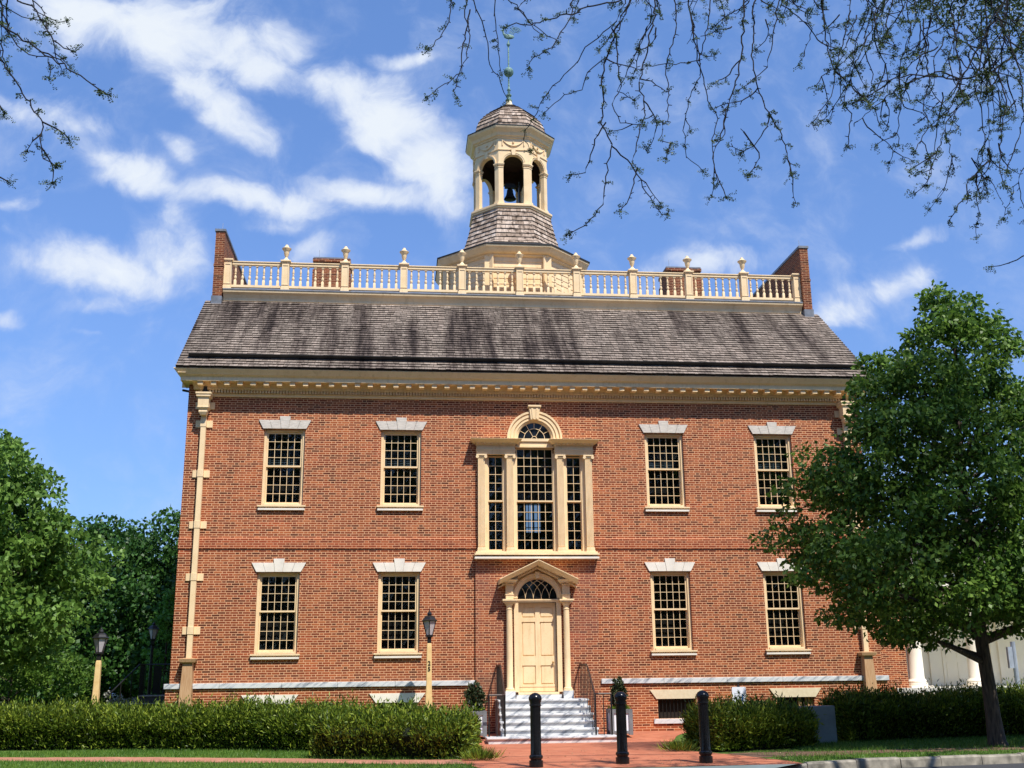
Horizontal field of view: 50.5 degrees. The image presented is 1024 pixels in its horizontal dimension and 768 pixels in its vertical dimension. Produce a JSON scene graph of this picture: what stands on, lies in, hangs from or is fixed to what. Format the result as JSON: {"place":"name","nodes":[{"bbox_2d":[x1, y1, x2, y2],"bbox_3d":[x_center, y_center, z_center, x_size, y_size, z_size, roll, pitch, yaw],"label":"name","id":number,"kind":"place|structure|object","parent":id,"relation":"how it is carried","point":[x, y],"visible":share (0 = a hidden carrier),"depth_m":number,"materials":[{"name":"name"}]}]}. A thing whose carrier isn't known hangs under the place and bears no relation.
{"place":"outdoors","nodes":[
{"label":"outdoors","id":0,"kind":"place"},
{"bbox_2d":[0,0,117,190],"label":"honey locust","id":1,"kind":"object","parent":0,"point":[9,70],"visible":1,"depth_m":13.49,"materials":[{"name":"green plant"}]},
{"bbox_2d":[103,690,138,707],"bbox_3d":[-12.537,10.542,35.224,1.830,1.204,1.770,1,-15,-6],"label":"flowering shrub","id":2,"kind":"object","parent":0,"point":[117,697],"visible":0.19,"depth_m":35.20,"materials":[{"name":"green plant"}]},
{"bbox_2d":[0,757,463,763],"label":"brick path","id":3,"kind":"structure","parent":0,"point":[247,760],"depth_m":21.34,"materials":[{"name":"red brick"}]},
{"bbox_2d":[0,734,1023,767],"bbox_3d":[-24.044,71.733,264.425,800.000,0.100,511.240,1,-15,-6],"label":"ground","id":4,"kind":"structure","parent":0,"point":[678,737],"depth_m":21.89,"materials":[{"name":"green plant"}]},
{"bbox_2d":[0,600,96,703],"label":"dense tree","id":5,"kind":"object","parent":4,"relation":"on","point":[47,681],"depth_m":44.81,"materials":[{"name":"green plant"}]},
{"bbox_2d":[0,634,106,705],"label":"spreading bush","id":6,"kind":"object","parent":4,"relation":"on","point":[28,680],"visible":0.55,"depth_m":32.16,"materials":[{"name":"green plant"}]},
{"bbox_2d":[0,429,129,671],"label":"pear tree","id":7,"kind":"object","parent":4,"relation":"on","point":[34,537],"visible":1,"depth_m":27.13,"materials":[{"name":"green plant"}]},
{"bbox_2d":[36,693,124,708],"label":"parked car","id":8,"kind":"object","parent":4,"relation":"on","point":[106,699],"visible":0.02,"depth_m":47.28,"materials":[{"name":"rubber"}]},
{"bbox_2d":[0,512,175,705],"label":"dense tree","id":9,"kind":"object","parent":4,"relation":"on","point":[84,647],"visible":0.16,"depth_m":43.20,"materials":[{"name":"green plant"}]},
{"bbox_2d":[91,626,108,701],"bbox_3d":[-10.435,7.537,27.291,0.395,2.863,0.456,1,-15,-6],"label":"lamp post","id":10,"kind":"object","parent":4,"relation":"on","point":[100,639],"visible":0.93,"depth_m":27.40,"materials":[{"name":"wood"}]},
{"bbox_2d":[78,505,180,699],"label":"dense tree","id":11,"kind":"object","parent":4,"relation":"on","point":[138,592],"visible":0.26,"depth_m":42.48,"materials":[{"name":"green plant"}]},
{"bbox_2d":[110,664,170,709],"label":"side stairs","id":12,"kind":"structure","parent":4,"relation":"on","point":[156,689],"depth_m":33.81,"materials":[{"name":"metal"}]},
{"bbox_2d":[147,622,158,694],"bbox_3d":[-11.454,8.913,34.462,0.353,2.779,0.408,1,-15,-6],"label":"lamp post","id":13,"kind":"object","parent":4,"relation":"on","point":[153,629],"visible":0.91,"depth_m":34.59,"materials":[{"name":"metal"}]},
{"bbox_2d":[135,587,174,694],"bbox_3d":[-12.016,9.403,37.793,2.000,4.641,2.339,6,-16,-23],"label":"young tree","id":14,"kind":"object","parent":4,"relation":"on","point":[165,618],"visible":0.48,"depth_m":37.85,"materials":[{"name":"green plant"}]},
{"bbox_2d":[0,689,368,750],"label":"hedge","id":15,"kind":"object","parent":4,"relation":"on","point":[248,723],"visible":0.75,"depth_m":24.46,"materials":[{"name":"green plant"}]},
{"bbox_2d":[307,689,483,758],"bbox_3d":[-2.275,6.851,21.943,3.461,1.380,2.469,-4,-15,12],"label":"hedge","id":16,"kind":"object","parent":4,"relation":"on","point":[378,730],"visible":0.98,"depth_m":21.31,"materials":[{"name":"green plant"}]},
{"bbox_2d":[422,608,437,707],"bbox_3d":[-2.161,7.499,28.277,0.416,3.260,0.480,1,-15,-6],"label":"lamp post","id":17,"kind":"object","parent":4,"relation":"on","point":[429,620],"visible":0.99,"depth_m":28.35,"materials":[{"name":"wood"}]},
{"bbox_2d":[163,27,888,743],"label":"brick building","id":18,"kind":"structure","parent":4,"relation":"on","point":[517,459],"depth_m":31.06,"materials":[{"name":"brick"}]},
{"bbox_2d":[241,695,297,704],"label":"cellar window","id":19,"kind":"structure","parent":18,"relation":"in","point":[276,697],"depth_m":28.86,"materials":[{"name":"white stone"}]},
{"bbox_2d":[250,559,305,658],"bbox_3d":[-6.402,6.129,29.633,1.470,2.680,0.350,1,-15,-6],"label":"window","id":20,"kind":"structure","parent":18,"relation":"in","point":[278,568],"depth_m":29.71,"materials":[{"name":"white wood"}]},
{"bbox_2d":[257,416,310,509],"bbox_3d":[-6.455,2.266,30.747,1.470,2.680,0.535,1,-15,-6],"label":"window","id":21,"kind":"structure","parent":18,"relation":"in","point":[285,422],"depth_m":30.76,"materials":[{"name":"white wood"}]},
{"bbox_2d":[370,693,424,708],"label":"cellar window","id":22,"kind":"structure","parent":18,"relation":"in","point":[392,696],"depth_m":29.19,"materials":[{"name":"white stone"}]},
{"bbox_2d":[373,559,424,657],"bbox_3d":[-3.128,6.180,29.965,1.470,2.680,0.350,1,-15,-6],"label":"window","id":23,"kind":"structure","parent":18,"relation":"in","point":[402,569],"depth_m":30.03,"materials":[{"name":"beige wood"}]},
{"bbox_2d":[376,418,426,510],"bbox_3d":[-3.180,2.317,31.078,1.470,2.680,0.535,1,-15,-6],"label":"window","id":24,"kind":"structure","parent":18,"relation":"in","point":[401,423],"depth_m":31.09,"materials":[{"name":"beige wood"}]},
{"bbox_2d":[503,182,520,202],"bbox_3d":[-0.071,-6.738,39.806,0.740,1.464,0.630,1,-15,-6],"label":"bell","id":25,"kind":"object","parent":18,"relation":"hanging from","point":[509,196],"visible":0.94,"depth_m":39.80,"materials":[{"name":"metal"}]},
{"bbox_2d":[470,405,599,559],"bbox_3d":[0.665,2.787,31.081,3.738,4.420,0.680,1,-15,-6],"label":"venetian window","id":26,"kind":"structure","parent":18,"relation":"in","point":[531,529],"depth_m":31.02,"materials":[{"name":"beige wood"}]},
{"bbox_2d":[639,421,689,511],"bbox_3d":[4.445,2.435,31.851,1.470,2.680,0.535,1,-15,-6],"label":"window","id":27,"kind":"structure","parent":18,"relation":"in","point":[662,426],"depth_m":31.86,"materials":[{"name":"beige wood"}]},
{"bbox_2d":[644,558,697,654],"bbox_3d":[4.497,6.299,30.737,1.470,2.680,0.350,1,-15,-6],"label":"window","id":28,"kind":"structure","parent":18,"relation":"in","point":[669,564],"depth_m":30.80,"materials":[{"name":"beige wood"}]},
{"bbox_2d":[650,689,702,723],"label":"cellar window","id":29,"kind":"structure","parent":18,"relation":"in","point":[670,702],"depth_m":29.97,"materials":[{"name":"stone"}]},
{"bbox_2d":[748,422,797,511],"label":"window","id":30,"kind":"structure","parent":18,"relation":"in","point":[771,428],"depth_m":32.22,"materials":[{"name":"beige wood"}]},
{"bbox_2d":[757,558,811,653],"bbox_3d":[7.772,6.350,31.069,1.470,2.680,0.350,1,-15,-6],"label":"window","id":31,"kind":"structure","parent":18,"relation":"in","point":[771,569],"depth_m":31.09,"materials":[{"name":"beige wood"}]},
{"bbox_2d":[769,688,820,706],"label":"cellar window","id":32,"kind":"structure","parent":18,"relation":"in","point":[807,694],"depth_m":30.31,"materials":[{"name":"stone"}]},
{"bbox_2d":[403,740,1023,767],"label":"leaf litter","id":33,"kind":"object","parent":4,"relation":"on","point":[790,753],"visible":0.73,"depth_m":21.50,"materials":[{"name":"brown plant"}]},
{"bbox_2d":[732,682,745,703],"bbox_3d":[5.867,8.358,27.991,0.370,1.280,0.091,1,-15,-6],"label":"notice sign","id":34,"kind":"object","parent":4,"relation":"on","point":[741,690],"visible":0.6,"depth_m":28.06,"materials":[{"name":"metal"}]},
{"bbox_2d":[679,686,826,751],"bbox_3d":[5.086,7.112,23.084,2.797,1.332,2.371,7,-16,-26],"label":"bush","id":35,"kind":"object","parent":4,"relation":"on","point":[748,724],"visible":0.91,"depth_m":22.55,"materials":[{"name":"green plant"}]},
{"bbox_2d":[595,753,1023,767],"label":"kerb","id":36,"kind":"structure","parent":4,"relation":"on","point":[927,761],"depth_m":19.98,"materials":[{"name":"stone"}]},
{"bbox_2d":[799,705,837,743],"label":"utility box","id":37,"kind":"structure","parent":4,"relation":"on","point":[828,732],"depth_m":24.29,"materials":[{"name":"grey metal"}]},
{"bbox_2d":[747,279,1023,746],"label":"pear tree","id":38,"kind":"object","parent":4,"relation":"on","point":[962,546],"visible":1,"depth_m":23.08,"materials":[{"name":"green plant"}]},
{"bbox_2d":[817,677,1023,741],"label":"hedge","id":39,"kind":"object","parent":4,"relation":"on","point":[876,714],"visible":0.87,"depth_m":25.24,"materials":[{"name":"green plant"}]},
{"bbox_2d":[0,0,1023,767],"label":"sky","id":40,"kind":"structure","parent":0,"point":[305,126],"materials":[{"name":"blue"}]},
{"bbox_2d":[461,730,803,767],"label":"brick plaza","id":41,"kind":"structure","parent":0,"point":[643,751],"depth_m":21.16,"materials":[{"name":"red brick"}]},
{"bbox_2d":[463,680,487,736],"bbox_3d":[-0.944,8.284,27.766,0.667,1.395,0.661,1,-15,-6],"label":"planter","id":42,"kind":"object","parent":41,"relation":"on","point":[474,694],"visible":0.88,"depth_m":27.67,"materials":[{"name":"green plant"}]},
{"bbox_2d":[452,745,506,760],"bbox_3d":[-0.620,6.994,20.633,1.038,0.324,0.827,5,-16,-19],"label":"grass tuft","id":43,"kind":"object","parent":41,"relation":"on","point":[481,754],"visible":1,"depth_m":20.52,"materials":[{"name":"green plant"}]},
{"bbox_2d":[529,693,542,767],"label":"bollard","id":44,"kind":"object","parent":41,"relation":"on","point":[536,755],"visible":1,"depth_m":19.06,"materials":[{"name":"metal"}]},
{"bbox_2d":[606,676,632,734],"bbox_3d":[2.761,8.270,28.020,0.620,1.473,0.603,1,-15,-6],"label":"planter","id":45,"kind":"object","parent":41,"relation":"on","point":[616,686],"visible":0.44,"depth_m":27.92,"materials":[{"name":"grey stone"}]},
{"bbox_2d":[614,691,629,763],"bbox_3d":[1.981,6.212,19.644,0.246,1.260,0.246,1,-15,-6],"label":"bollard","id":46,"kind":"object","parent":41,"relation":"on","point":[622,752],"visible":1,"depth_m":19.57,"materials":[{"name":"metal"}]},
{"bbox_2d":[652,738,710,751],"bbox_3d":[3.458,7.402,22.363,1.145,0.311,0.874,1,-15,-6],"label":"grass tuft","id":47,"kind":"object","parent":41,"relation":"on","point":[679,745],"visible":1,"depth_m":22.28,"materials":[{"name":"green plant"}]},
{"bbox_2d":[696,690,712,762],"bbox_3d":[3.478,6.196,19.650,0.246,1.260,0.246,1,-15,-6],"label":"bollard","id":48,"kind":"object","parent":41,"relation":"on","point":[705,751],"visible":1,"depth_m":19.58,"materials":[{"name":"metal"}]},
{"bbox_2d":[417,0,1023,273],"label":"honey locust","id":49,"kind":"object","parent":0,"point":[989,71],"visible":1,"depth_m":15.49,"materials":[{"name":"green plant"}]},
{"bbox_2d":[728,746,1023,756],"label":"dirt path","id":50,"kind":"structure","parent":0,"point":[756,754],"depth_m":21.61,"materials":[{"name":"soil"}]},
{"bbox_2d":[878,535,1023,694],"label":"portico building","id":51,"kind":"structure","parent":0,"point":[915,669],"depth_m":38.38,"materials":[{"name":"paint"}]},
{"bbox_2d":[939,627,968,685],"bbox_3d":[15.751,9.562,38.642,0.950,2.250,0.045,1,-15,-6],"label":"door","id":52,"kind":"structure","parent":51,"relation":"in","point":[955,668],"depth_m":38.51,"materials":[{"name":"white paint"}]},
{"bbox_2d":[910,763,1023,767],"bbox_3d":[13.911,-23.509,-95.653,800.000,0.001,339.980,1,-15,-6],"label":"road","id":53,"kind":"structure","parent":0,"point":[1016,765],"depth_m":19.92,"materials":[{"name":"grey asphalt"}]},
{"bbox_2d":[1006,642,1019,687],"bbox_3d":[14.329,8.599,31.262,0.635,2.300,0.140,2,-15,-10],"label":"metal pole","id":54,"kind":"object","parent":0,"point":[1011,654],"visible":0.59,"depth_m":31.41,"materials":[{"name":"white metal"}]}
]}

